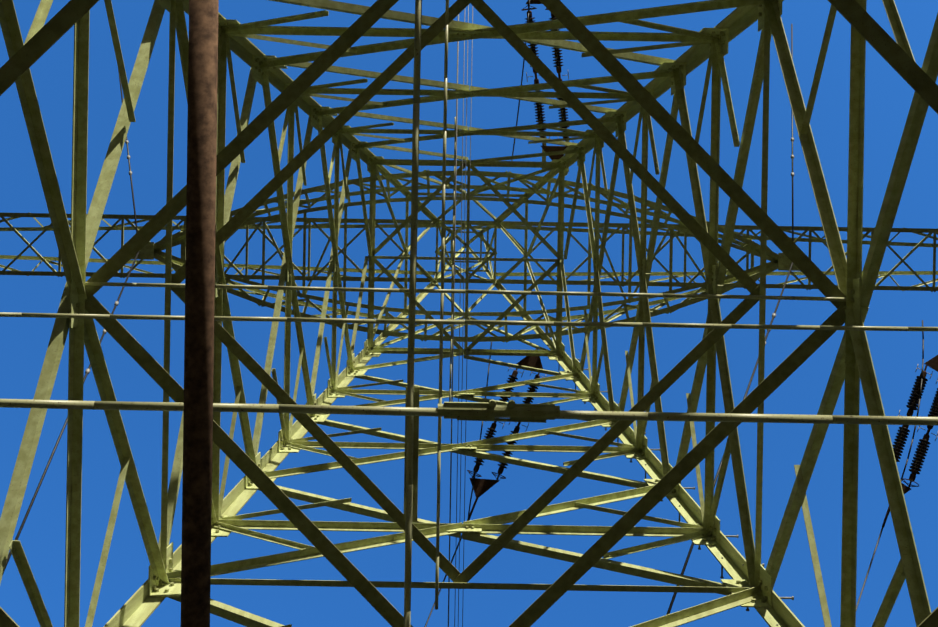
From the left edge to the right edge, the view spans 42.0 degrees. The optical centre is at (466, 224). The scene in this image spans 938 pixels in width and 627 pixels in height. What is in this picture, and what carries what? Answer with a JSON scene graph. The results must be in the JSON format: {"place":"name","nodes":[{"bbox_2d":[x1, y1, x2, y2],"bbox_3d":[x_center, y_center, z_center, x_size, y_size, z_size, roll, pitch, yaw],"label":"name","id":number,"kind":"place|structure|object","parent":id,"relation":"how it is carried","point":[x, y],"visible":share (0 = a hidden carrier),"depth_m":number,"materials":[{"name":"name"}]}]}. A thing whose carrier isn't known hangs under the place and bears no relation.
{"place":"outdoors","nodes":[
{"label":"outdoors","id":0,"kind":"place"},
{"bbox_2d":[0,0,937,626],"label":"sky","id":1,"kind":"structure","parent":0,"point":[24,341],"materials":[{"name":"blue"}]},
{"label":"ground","id":2,"kind":"structure","parent":0,"visible":0},
{"bbox_2d":[0,0,937,626],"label":"lattice tower","id":3,"kind":"structure","parent":2,"relation":"on","point":[852,362],"depth_m":12.51,"materials":[{"name":"green metal"}]},
{"bbox_2d":[180,0,218,626],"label":"rusty pole","id":4,"kind":"object","parent":3,"relation":"on","point":[199,314],"visible":1,"depth_m":1.36,"materials":[{"name":"brown metal"}]},
{"bbox_2d":[3,24,793,614],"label":"thin wires","id":5,"kind":"object","parent":3,"relation":"attached to","point":[137,256],"visible":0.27,"depth_m":18.50,"materials":[{"name":"grey metal"}]},
{"bbox_2d":[85,138,793,373],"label":"wire beads","id":6,"kind":"object","parent":5,"relation":"attached to","point":[117,302],"visible":0.75,"depth_m":20.18},
{"bbox_2d":[13,0,904,602],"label":"bolts","id":7,"kind":"object","parent":3,"relation":"attached to","point":[161,582],"visible":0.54,"depth_m":13.89,"materials":[{"name":"green metal"}]},
{"bbox_2d":[448,5,472,626],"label":"thin cables","id":8,"kind":"object","parent":3,"relation":"attached to","point":[463,310],"visible":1,"depth_m":19.92,"materials":[{"name":"grey metal"}]},
{"bbox_2d":[70,0,860,607],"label":"gusset plates","id":9,"kind":"object","parent":3,"relation":"attached to","point":[784,260],"visible":0.44,"depth_m":13.73,"materials":[{"name":"green metal"}]},
{"bbox_2d":[0,0,937,626],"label":"diagonal braces","id":10,"kind":"object","parent":3,"relation":"attached to","point":[852,12],"visible":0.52,"depth_m":9.09,"materials":[{"name":"green metal"}]},
{"bbox_2d":[0,0,937,626],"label":"metal rods","id":11,"kind":"object","parent":3,"relation":"hanging from","point":[410,410],"visible":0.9,"depth_m":5.29,"materials":[{"name":"paint"}]},
{"bbox_2d":[403,387,419,520],"bbox_3d":[-0.240,1.000,5.317,0.060,0.024,0.583,1,-90,0],"label":"rod bracket","id":12,"kind":"object","parent":11,"relation":"attached to","point":[415,454],"visible":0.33,"depth_m":5.32,"materials":[{"name":"metal"}]},
{"bbox_2d":[438,399,559,422],"bbox_3d":[0.100,0.582,3.806,0.380,0.043,0.072,1,-90,0],"label":"rod coupling","id":13,"kind":"object","parent":11,"relation":"attached to","point":[491,410],"visible":1,"depth_m":3.79,"materials":[{"name":"paint"}]},
{"bbox_2d":[558,359,793,625],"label":"step bolts","id":14,"kind":"object","parent":3,"relation":"attached to","point":[762,564],"visible":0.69,"depth_m":13.40,"materials":[{"name":"green metal"}]},
{"bbox_2d":[467,0,937,526],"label":"insulator fittings","id":15,"kind":"object","parent":3,"relation":"attached to","point":[481,487],"visible":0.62,"depth_m":21.28,"materials":[{"name":"black metal"}]},
{"bbox_2d":[474,17,937,474],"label":"insulator rods","id":16,"kind":"object","parent":15,"relation":"attached to","point":[923,446],"visible":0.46,"depth_m":19.73,"materials":[{"name":"grey ceramic"}]},
{"bbox_2d":[485,72,937,440],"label":"arcing horns","id":17,"kind":"object","parent":15,"relation":"attached to","point":[545,375],"visible":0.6,"depth_m":21.59}
]}

